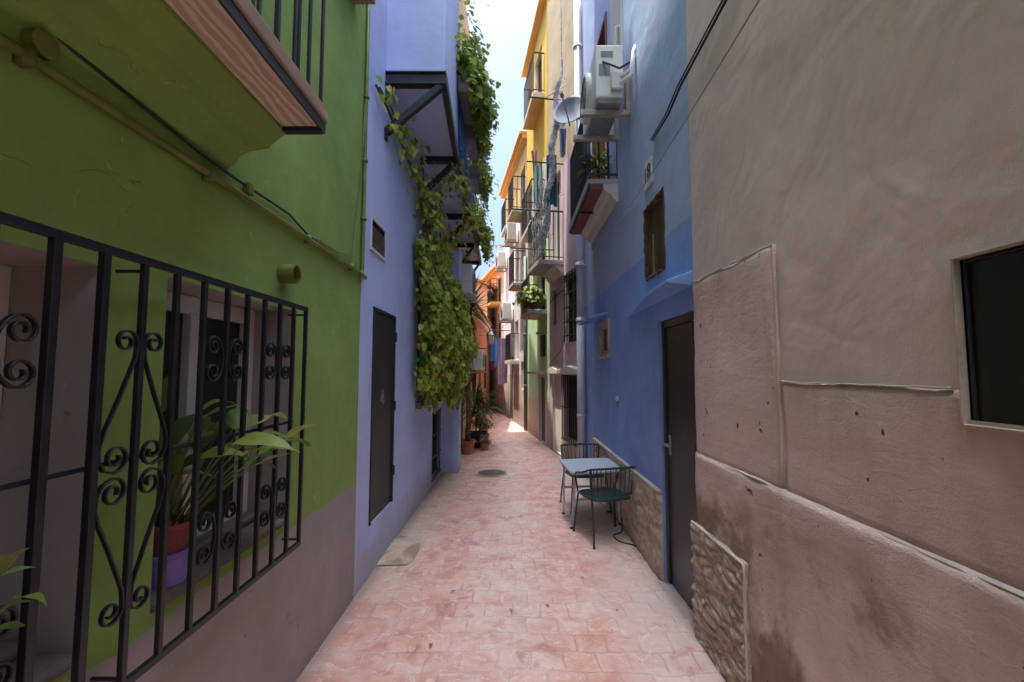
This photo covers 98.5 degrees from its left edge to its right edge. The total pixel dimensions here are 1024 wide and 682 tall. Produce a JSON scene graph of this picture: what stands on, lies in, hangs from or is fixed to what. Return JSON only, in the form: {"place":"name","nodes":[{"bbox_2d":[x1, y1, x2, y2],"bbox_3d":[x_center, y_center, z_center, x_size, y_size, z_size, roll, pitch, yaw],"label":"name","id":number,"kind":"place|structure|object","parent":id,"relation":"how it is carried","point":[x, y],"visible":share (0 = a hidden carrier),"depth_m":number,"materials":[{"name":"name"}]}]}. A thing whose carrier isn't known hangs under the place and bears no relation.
{"place":"outdoors","nodes":[
{"label":"outdoors","id":0,"kind":"place"},
{"bbox_2d":[465,0,537,279],"label":"sky","id":1,"kind":"structure","parent":0,"point":[506,26],"materials":[{"name":"white"}]},
{"bbox_2d":[296,410,726,681],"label":"alley pavement","id":2,"kind":"structure","parent":0,"point":[505,551],"depth_m":3.13,"materials":[{"name":"pink stone"}]},
{"bbox_2d":[0,0,375,681],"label":"green house","id":3,"kind":"structure","parent":2,"relation":"on","point":[142,254],"depth_m":1.39,"materials":[{"name":"paint"}]},
{"bbox_2d":[0,264,11,412],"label":"window","id":4,"kind":"structure","parent":3,"relation":"in","point":[5,271],"depth_m":1.19,"materials":[{"name":"white plastic"}]},
{"bbox_2d":[0,548,46,628],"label":"potted plant","id":5,"kind":"object","parent":3,"relation":"on","point":[6,561],"visible":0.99,"depth_m":0.91,"materials":[{"name":"green plant"}]},
{"bbox_2d":[64,375,315,590],"bbox_3d":[-1.047,0.473,1.605,0.534,0.721,0.914,0,-4,0],"label":"potted plant","id":6,"kind":"object","parent":3,"relation":"on","point":[177,554],"visible":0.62,"depth_m":1.59,"materials":[{"name":"green plant"}]},
{"bbox_2d":[53,35,350,264],"bbox_3d":[-1.115,-0.765,0.653,0.011,0.173,5.201,0,-4,0],"label":"wall cable","id":7,"kind":"object","parent":3,"relation":"attached to","point":[116,85],"depth_m":1.42,"materials":[{"name":"rubber"}]},
{"bbox_2d":[156,291,254,535],"bbox_3d":[-1.338,0.330,1.819,0.054,1.026,0.811,0,-4,0],"label":"window","id":8,"kind":"structure","parent":3,"relation":"in","point":[189,305],"depth_m":1.94,"materials":[{"name":"white plastic"}]},
{"bbox_2d":[316,104,365,254],"bbox_3d":[-1.117,-1.192,2.938,0.010,1.268,0.748,0,-4,0],"label":"wall cable","id":9,"kind":"object","parent":3,"relation":"attached to","point":[358,195],"depth_m":3.20,"materials":[{"name":"rubber"}]},
{"bbox_2d":[376,534,423,564],"bbox_3d":[-0.986,1.886,4.011,0.287,0.001,0.700,0,-4,0],"label":"cement patch","id":10,"kind":"object","parent":2,"relation":"on","point":[402,549],"visible":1,"depth_m":3.96,"materials":[{"name":"grey concrete"}]},
{"bbox_2d":[353,0,481,598],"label":"lilac house","id":11,"kind":"structure","parent":2,"relation":"on","point":[408,450],"depth_m":4.06,"materials":[{"name":"paint"}]},
{"bbox_2d":[371,312,396,520],"bbox_3d":[-1.139,0.626,3.877,0.073,1.710,0.638,0,-4,0],"label":"door","id":12,"kind":"structure","parent":11,"relation":"in","point":[383,361],"depth_m":3.87,"materials":[{"name":"brown wood"}]},
{"bbox_2d":[416,281,427,400],"bbox_3d":[-1.218,-0.052,5.892,0.054,1.646,1.246,0,-4,0],"label":"window","id":13,"kind":"structure","parent":11,"relation":"in","point":[419,351],"depth_m":5.78,"materials":[{"name":"white plastic"}]},
{"bbox_2d":[375,75,482,413],"bbox_3d":[-0.911,-0.665,6.227,0.842,3.390,5.552,0,-4,0],"label":"climbing vine","id":14,"kind":"object","parent":11,"relation":"attached to","point":[447,341],"visible":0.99,"depth_m":5.32,"materials":[{"name":"green plant"}]},
{"bbox_2d":[432,413,436,473],"bbox_3d":[-1.209,1.523,6.581,0.038,0.936,0.696,0,-4,0],"label":"vent door","id":15,"kind":"structure","parent":11,"relation":"in","point":[436,413],"depth_m":6.77,"materials":[{"name":"black metal"}]},
{"bbox_2d":[458,97,464,172],"bbox_3d":[-0.672,-2.695,5.948,0.036,0.970,0.800,0,-4,-2],"label":"hanging cloth","id":16,"kind":"object","parent":11,"relation":"hanging from","point":[461,138],"visible":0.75,"depth_m":5.74,"materials":[{"name":"blue fabric"}]},
{"bbox_2d":[455,0,500,148],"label":"hanging plant","id":17,"kind":"object","parent":11,"relation":"attached to","point":[476,92],"visible":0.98,"depth_m":5.33,"materials":[{"name":"green plant"}]},
{"bbox_2d":[464,123,493,184],"bbox_3d":[-0.523,-2.909,6.548,0.539,1.098,1.426,0,-4,0],"label":"planter box","id":18,"kind":"object","parent":11,"relation":"attached to","point":[473,143],"visible":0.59,"depth_m":6.51,"materials":[{"name":"green plant"}]},
{"bbox_2d":[467,151,498,221],"bbox_3d":[-0.518,-2.717,7.367,0.603,1.106,1.489,0,-4,0],"label":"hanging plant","id":19,"kind":"object","parent":11,"relation":"attached to","point":[482,189],"visible":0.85,"depth_m":7.23,"materials":[{"name":"green plant"}]},
{"bbox_2d":[472,194,494,266],"bbox_3d":[-0.615,-2.369,8.909,0.555,1.525,1.786,0,-4,4],"label":"hanging plant","id":20,"kind":"object","parent":11,"relation":"attached to","point":[487,236],"visible":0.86,"depth_m":8.69,"materials":[{"name":"green plant"}]},
{"bbox_2d":[444,0,469,438],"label":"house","id":21,"kind":"structure","parent":2,"relation":"on","point":[463,12],"depth_m":10.12,"materials":[{"name":"paint"}]},
{"bbox_2d":[462,264,478,302],"bbox_3d":[-0.875,-1.032,8.089,0.510,0.595,0.780,0,-4,0],"label":"air conditioner","id":22,"kind":"object","parent":21,"relation":"attached to","point":[469,281],"visible":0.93,"depth_m":7.71,"materials":[{"name":"paint"}]},
{"bbox_2d":[461,273,498,454],"bbox_3d":[-0.871,0.403,9.124,1.244,3.683,1.284,1,-4,-20],"label":"potted yucca","id":23,"kind":"object","parent":2,"relation":"on","point":[467,445],"visible":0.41,"depth_m":8.82,"materials":[{"name":"plant"}]},
{"bbox_2d":[470,304,492,430],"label":"red house","id":24,"kind":"structure","parent":2,"relation":"on","point":[482,328],"depth_m":14.41,"materials":[{"name":"paint"}]},
{"bbox_2d":[471,349,487,372],"bbox_3d":[-0.874,0.531,11.445,0.453,0.595,0.806,0,-4,0],"label":"air conditioner","id":25,"kind":"object","parent":24,"relation":"attached to","point":[479,362],"visible":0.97,"depth_m":11.05,"materials":[{"name":"paint"}]},
{"bbox_2d":[479,327,495,348],"bbox_3d":[-0.765,0.054,13.227,0.584,0.940,0.277,0,-4,0],"label":"street lantern","id":26,"kind":"object","parent":24,"relation":"attached to","point":[490,334],"visible":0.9,"depth_m":13.18,"materials":[{"name":"black paint"}]},
{"bbox_2d":[461,376,504,447],"bbox_3d":[-0.676,1.500,9.479,1.183,1.542,1.130,3,-5,-34],"label":"potted palm","id":27,"kind":"object","parent":2,"relation":"on","point":[478,399],"visible":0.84,"depth_m":9.36,"materials":[{"name":"green plant"}]},
{"bbox_2d":[472,433,493,450],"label":"potted plant","id":28,"kind":"object","parent":2,"relation":"on","point":[484,442],"visible":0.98,"depth_m":9.02,"materials":[{"name":"brown plant"}]},
{"bbox_2d":[472,415,493,430],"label":"potted plant","id":29,"kind":"object","parent":2,"relation":"on","point":[483,427],"visible":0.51,"depth_m":10.95,"materials":[{"name":"green plant"}]},
{"bbox_2d":[476,278,495,411],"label":"peach house","id":30,"kind":"structure","parent":2,"relation":"on","point":[485,285],"depth_m":17.50,"materials":[{"name":"paint"}]},
{"bbox_2d":[476,469,507,476],"bbox_3d":[-0.320,2.086,6.974,0.500,0.023,0.500,0,-4,0],"label":"manhole cover","id":31,"kind":"object","parent":2,"relation":"on","point":[491,473],"visible":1,"depth_m":6.91,"materials":[{"name":"metal"}]},
{"bbox_2d":[481,265,503,414],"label":"building","id":32,"kind":"structure","parent":2,"relation":"on","point":[496,278],"depth_m":17.65,"materials":[{"name":"paint"}]},
{"bbox_2d":[499,314,500,337],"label":"window","id":33,"kind":"structure","parent":32,"relation":"in","point":[499,314],"depth_m":17.61,"materials":[{"name":"brown wood"}]},
{"bbox_2d":[499,279,500,301],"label":"window","id":34,"kind":"structure","parent":32,"relation":"in","point":[500,279],"depth_m":17.69,"materials":[{"name":"brown wood"}]},
{"bbox_2d":[499,130,526,427],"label":"white house","id":35,"kind":"structure","parent":2,"relation":"on","point":[513,188],"depth_m":13.68,"materials":[{"name":"paint"}]},
{"bbox_2d":[494,252,507,271],"bbox_3d":[-0.408,-2.848,15.967,0.460,0.595,0.700,1,-4,-9],"label":"air conditioner","id":36,"kind":"object","parent":35,"relation":"attached to","point":[500,261],"visible":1,"depth_m":15.66,"materials":[{"name":"paint"}]},
{"bbox_2d":[498,303,513,322],"bbox_3d":[-0.207,-0.917,14.598,0.460,0.595,0.750,1,-4,-9],"label":"air conditioner","id":37,"kind":"object","parent":35,"relation":"attached to","point":[505,313],"visible":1,"depth_m":14.25,"materials":[{"name":"paint"}]},
{"bbox_2d":[502,223,518,247],"bbox_3d":[-0.054,-3.295,13.821,0.460,0.595,0.750,1,-4,-9],"label":"air conditioner","id":38,"kind":"object","parent":35,"relation":"attached to","point":[509,235],"visible":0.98,"depth_m":13.48,"materials":[{"name":"paint"}]},
{"bbox_2d":[512,357,512,418],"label":"door","id":39,"kind":"structure","parent":35,"relation":"in","point":[512,357],"depth_m":14.85,"materials":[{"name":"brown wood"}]},
{"bbox_2d":[517,322,517,359],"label":"window","id":40,"kind":"structure","parent":35,"relation":"in","point":[517,322],"depth_m":14.09,"materials":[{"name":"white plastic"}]},
{"bbox_2d":[523,171,524,208],"bbox_3d":[0.409,-4.409,13.034,0.054,1.376,0.646,1,-4,-9],"label":"window","id":41,"kind":"structure","parent":35,"relation":"in","point":[524,171],"depth_m":13.30,"materials":[{"name":"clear glass"}]},
{"bbox_2d":[520,0,549,447],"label":"mint house","id":42,"kind":"structure","parent":2,"relation":"on","point":[534,73],"depth_m":10.48,"materials":[{"name":"paint"}]},
{"bbox_2d":[523,256,527,430],"bbox_3d":[0.364,0.036,12.088,0.120,4.780,0.114,0,-4,0],"label":"drainpipe","id":43,"kind":"object","parent":42,"relation":"attached to","point":[525,385],"visible":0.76,"depth_m":12.03,"materials":[{"name":"grey metal"}]},
{"bbox_2d":[512,285,543,310],"bbox_3d":[0.448,-0.961,10.259,0.790,0.636,0.720,2,-5,-31],"label":"potted plant","id":44,"kind":"object","parent":42,"relation":"on","point":[518,303],"visible":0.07,"depth_m":10.19,"materials":[{"name":"green plant"}]},
{"bbox_2d":[517,283,546,308],"bbox_3d":[0.483,-0.980,9.776,0.862,0.609,0.687,4,-5,-43],"label":"potted plant","id":45,"kind":"object","parent":42,"relation":"on","point":[525,297],"visible":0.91,"depth_m":9.65,"materials":[{"name":"green plant"}]},
{"bbox_2d":[538,54,541,91],"bbox_3d":[0.740,-6.354,10.833,0.054,1.396,0.796,1,-4,-8],"label":"balcony door","id":46,"kind":"structure","parent":42,"relation":"in","point":[540,62],"depth_m":11.09,"materials":[{"name":"brown wood"}]},
{"bbox_2d":[542,377,544,441],"bbox_3d":[0.766,1.552,9.974,0.045,1.447,0.682,1,-4,-8],"label":"door","id":47,"kind":"structure","parent":42,"relation":"in","point":[543,379],"depth_m":10.12,"materials":[{"name":"brown wood"}]},
{"bbox_2d":[542,254,544,308],"bbox_3d":[0.779,-1.376,10.193,0.054,1.416,0.696,1,-4,-8],"label":"balcony door","id":48,"kind":"structure","parent":42,"relation":"in","point":[542,254],"depth_m":10.47,"materials":[{"name":"brown wood"}]},
{"bbox_2d":[543,335,545,356],"bbox_3d":[0.770,0.103,9.989,0.050,0.496,0.497,1,-4,-8],"label":"window","id":49,"kind":"structure","parent":42,"relation":"in","point":[544,352],"depth_m":10.18,"materials":[{"name":"brown wood"}]},
{"bbox_2d":[527,0,585,458],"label":"mauve house","id":50,"kind":"structure","parent":2,"relation":"on","point":[557,270],"depth_m":8.44,"materials":[{"name":"paint"}]},
{"bbox_2d":[510,234,552,250],"bbox_3d":[0.421,-2.056,9.060,0.920,0.369,0.027,1,-4,-10],"label":"drying pole","id":51,"kind":"object","parent":50,"relation":"attached to","point":[529,248],"visible":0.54,"depth_m":9.03,"materials":[{"name":"grey metal"}]},
{"bbox_2d":[531,151,537,171],"bbox_3d":[0.445,-3.551,8.734,0.140,0.440,0.076,0,-4,-6],"label":"hanging cloth","id":52,"kind":"object","parent":50,"relation":"hanging from","point":[534,154],"visible":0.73,"depth_m":8.74,"materials":[{"name":"fabric"}]},
{"bbox_2d":[512,194,562,212],"bbox_3d":[0.496,-2.645,8.371,1.020,0.369,0.027,1,-4,-10],"label":"drying pole","id":53,"kind":"object","parent":50,"relation":"attached to","point":[535,208],"visible":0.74,"depth_m":8.33,"materials":[{"name":"grey metal"}]},
{"bbox_2d":[531,171,545,263],"bbox_3d":[0.495,-2.284,8.446,0.070,1.554,1.005,1,-4,-10],"label":"draped net","id":54,"kind":"object","parent":50,"relation":"attached to","point":[538,216],"visible":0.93,"depth_m":8.30,"materials":[{"name":"fabric"}]},
{"bbox_2d":[527,149,563,164],"bbox_3d":[0.643,-3.564,8.408,0.740,0.368,0.027,1,-4,-10],"label":"drying pole","id":55,"kind":"object","parent":50,"relation":"attached to","point":[545,162],"visible":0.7,"depth_m":8.38,"materials":[{"name":"grey metal"}]},
{"bbox_2d":[533,166,541,204],"bbox_3d":[0.496,-2.984,8.454,0.163,0.770,0.078,0,-4,0],"label":"hanging cloth","id":56,"kind":"object","parent":55,"relation":"hanging from","point":[537,174],"visible":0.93,"depth_m":8.45,"materials":[{"name":"teal fabric"}]},
{"bbox_2d":[546,155,556,206],"bbox_3d":[0.720,-2.913,8.031,0.186,0.970,0.080,0,-4,0],"label":"hanging cloth","id":57,"kind":"object","parent":55,"relation":"hanging from","point":[553,197],"visible":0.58,"depth_m":8.02,"materials":[{"name":"teal fabric"}]},
{"bbox_2d":[529,83,567,99],"bbox_3d":[0.688,-4.625,8.133,0.770,0.368,0.027,1,-4,-10],"label":"drying pole","id":58,"kind":"object","parent":50,"relation":"attached to","point":[546,98],"visible":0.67,"depth_m":8.11,"materials":[{"name":"grey metal"}]},
{"bbox_2d":[538,25,565,246],"bbox_3d":[0.709,-4.897,7.994,0.244,6.296,0.900,1,-4,-20],"label":"hanging net","id":59,"kind":"object","parent":50,"relation":"hanging from","point":[552,163],"visible":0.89,"depth_m":7.86,"materials":[{"name":"grey fabric"}]},
{"bbox_2d":[553,290,555,324],"bbox_3d":[0.923,-0.687,9.059,0.050,0.746,0.377,1,-4,-10],"label":"window","id":60,"kind":"structure","parent":50,"relation":"in","point":[554,292],"depth_m":9.20,"materials":[{"name":"brown glass"}]},
{"bbox_2d":[555,375,560,452],"bbox_3d":[0.957,1.432,8.729,0.045,1.517,0.593,1,-4,-10],"label":"door","id":61,"kind":"structure","parent":50,"relation":"in","point":[557,377],"depth_m":8.81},
{"bbox_2d":[556,175,560,259],"bbox_3d":[1.000,-2.450,8.927,0.054,1.846,0.646,1,-4,-10],"label":"balcony door","id":62,"kind":"structure","parent":50,"relation":"in","point":[558,208],"depth_m":9.12,"materials":[{"name":"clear glass"}]},
{"bbox_2d":[558,100,565,128],"bbox_3d":[0.880,-3.890,7.586,0.162,0.520,0.120,0,-4,0],"label":"hanging cloth","id":63,"kind":"object","parent":50,"relation":"hanging from","point":[562,125],"visible":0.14,"depth_m":7.59,"materials":[{"name":"white fabric"}]},
{"bbox_2d":[559,129,565,157],"bbox_3d":[0.876,-3.390,7.572,0.122,0.520,0.096,0,-4,0],"label":"hanging cloth","id":64,"kind":"object","parent":50,"relation":"hanging from","point":[562,133],"visible":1,"depth_m":7.57,"materials":[{"name":"blue fabric"}]},
{"bbox_2d":[549,274,575,364],"bbox_3d":[0.948,-3.082,8.444,0.038,7.056,2.170,1,-4,-9],"label":"cable bundle","id":65,"kind":"object","parent":50,"relation":"attached to","point":[569,313],"visible":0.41,"depth_m":8.04,"materials":[{"name":"plastic"}]},
{"bbox_2d":[568,271,576,341],"bbox_3d":[1.152,-0.620,7.917,0.054,1.276,0.814,1,-4,-10],"label":"window","id":66,"kind":"structure","parent":50,"relation":"in","point":[574,278],"depth_m":8.14,"materials":[{"name":"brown wood"}]},
{"bbox_2d":[568,376,576,439],"bbox_3d":[1.159,1.178,7.753,0.054,1.146,0.982,1,-4,-10],"label":"window","id":67,"kind":"structure","parent":50,"relation":"in","point":[568,376],"depth_m":8.07,"materials":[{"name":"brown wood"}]},
{"bbox_2d":[560,443,611,513],"bbox_3d":[0.872,1.625,5.291,0.544,0.717,0.496,1,-4,-8],"label":"garden chair","id":68,"kind":"object","parent":2,"relation":"on","point":[563,455],"visible":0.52,"depth_m":5.42,"materials":[{"name":"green metal"}]},
{"bbox_2d":[559,458,622,528],"bbox_3d":[0.864,1.650,4.801,0.595,0.600,0.737,0,-4,-5],"label":"cafe table","id":69,"kind":"object","parent":2,"relation":"on","point":[571,466],"visible":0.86,"depth_m":4.77,"materials":[{"name":"white paint"}]},
{"bbox_2d":[573,466,634,548],"bbox_3d":[0.917,1.560,4.339,0.544,0.717,0.496,1,-4,-16],"label":"garden chair","id":70,"kind":"object","parent":2,"relation":"on","point":[605,494],"visible":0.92,"depth_m":4.19,"materials":[{"name":"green metal"}]},
{"bbox_2d":[613,505,635,546],"bbox_3d":[1.072,1.773,4.408,0.167,0.300,0.672,0,-4,0],"label":"loose cable","id":71,"kind":"object","parent":2,"relation":"on","point":[621,532],"visible":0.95,"depth_m":4.33,"materials":[{"name":"black rubber"}]},
{"bbox_2d":[569,0,696,609],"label":"blue house","id":72,"kind":"structure","parent":2,"relation":"on","point":[638,321],"depth_m":3.90,"materials":[{"name":"paint"}]},
{"bbox_2d":[554,91,579,125],"bbox_3d":[1.030,-3.693,7.139,1.125,0.540,0.488,3,-5,-38],"label":"satellite dish","id":73,"kind":"object","parent":72,"relation":"attached to","point":[567,110],"visible":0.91,"depth_m":7.10,"materials":[{"name":"grey metal"}]},
{"bbox_2d":[573,0,586,458],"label":"drainpipe","id":74,"kind":"object","parent":72,"relation":"attached to","point":[580,329],"visible":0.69,"depth_m":7.04,"materials":[{"name":"metal"}]},
{"bbox_2d":[575,0,759,262],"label":"overhead wire","id":75,"kind":"object","parent":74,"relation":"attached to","point":[742,27],"visible":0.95,"depth_m":2.67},
{"bbox_2d":[575,143,611,191],"bbox_3d":[1.070,-2.089,5.402,0.589,0.633,0.679,0,-4,0],"label":"potted plant","id":76,"kind":"object","parent":72,"relation":"on","point":[594,165],"visible":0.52,"depth_m":5.31,"materials":[{"name":"green plant"}]},
{"bbox_2d":[573,25,635,142],"bbox_3d":[0.950,-2.832,4.614,0.540,1.201,0.902,0,-4,0],"label":"air conditioner","id":77,"kind":"object","parent":72,"relation":"attached to","point":[606,81],"visible":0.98,"depth_m":4.38,"materials":[{"name":"white plastic"}]},
{"bbox_2d":[601,323,607,354],"bbox_3d":[1.205,-0.022,5.605,0.050,0.386,0.476,0,-4,0],"label":"window","id":78,"kind":"structure","parent":72,"relation":"in","point":[604,341],"depth_m":5.76,"materials":[{"name":"wood"}]},
{"bbox_2d":[643,155,652,191],"bbox_3d":[1.170,-1.439,3.797,0.020,0.230,0.220,0,-4,0],"label":"number plaque","id":79,"kind":"object","parent":72,"relation":"attached to","point":[647,168],"visible":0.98,"depth_m":3.76,"materials":[{"name":"white ceramic"}]},
{"bbox_2d":[663,321,696,609],"bbox_3d":[1.208,0.851,3.130,0.105,1.945,0.592,0,-4,0],"label":"door","id":80,"kind":"structure","parent":72,"relation":"in","point":[680,348],"depth_m":3.14,"materials":[{"name":"metal"}]},
{"bbox_2d":[650,0,726,140],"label":"cable bundle","id":81,"kind":"object","parent":72,"relation":"attached to","point":[696,56],"visible":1,"depth_m":2.83,"materials":[{"name":"black rubber"}]},
{"bbox_2d":[685,0,1023,681],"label":"pink house","id":82,"kind":"structure","parent":2,"relation":"on","point":[857,186],"depth_m":1.49,"materials":[{"name":"paint"}]},
{"bbox_2d":[962,246,1023,425],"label":"window frame","id":83,"kind":"structure","parent":82,"relation":"in","point":[964,263],"depth_m":1.14,"materials":[{"name":"grey metal"}]},
{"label":"clothesline","id":84,"kind":"object","parent":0,"visible":0},
{"bbox_2d":[490,361,493,370],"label":"hanging cloth","id":85,"kind":"object","parent":84,"relation":"hanging from","point":[491,365],"visible":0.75,"depth_m":14.17,"materials":[{"name":"red fabric"}]},
{"bbox_2d":[490,339,494,360],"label":"hanging cloth","id":86,"kind":"object","parent":84,"relation":"hanging from","point":[492,351],"visible":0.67,"depth_m":14.08,"materials":[{"name":"blue fabric"}]},
{"bbox_2d":[494,338,498,367],"bbox_3d":[-0.492,0.383,14.295,0.086,0.970,0.222,-3,-5,36],"label":"hanging cloth","id":87,"kind":"object","parent":84,"relation":"hanging from","point":[496,358],"visible":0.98,"depth_m":14.26,"materials":[{"name":"blue fabric"}]},
{"bbox_2d":[498,338,507,384],"bbox_3d":[-0.284,0.677,14.564,0.086,1.520,0.444,-3,-5,36],"label":"hanging cloth","id":88,"kind":"object","parent":84,"relation":"hanging from","point":[503,372],"visible":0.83,"depth_m":14.52,"materials":[{"name":"purple fabric"}]}
]}

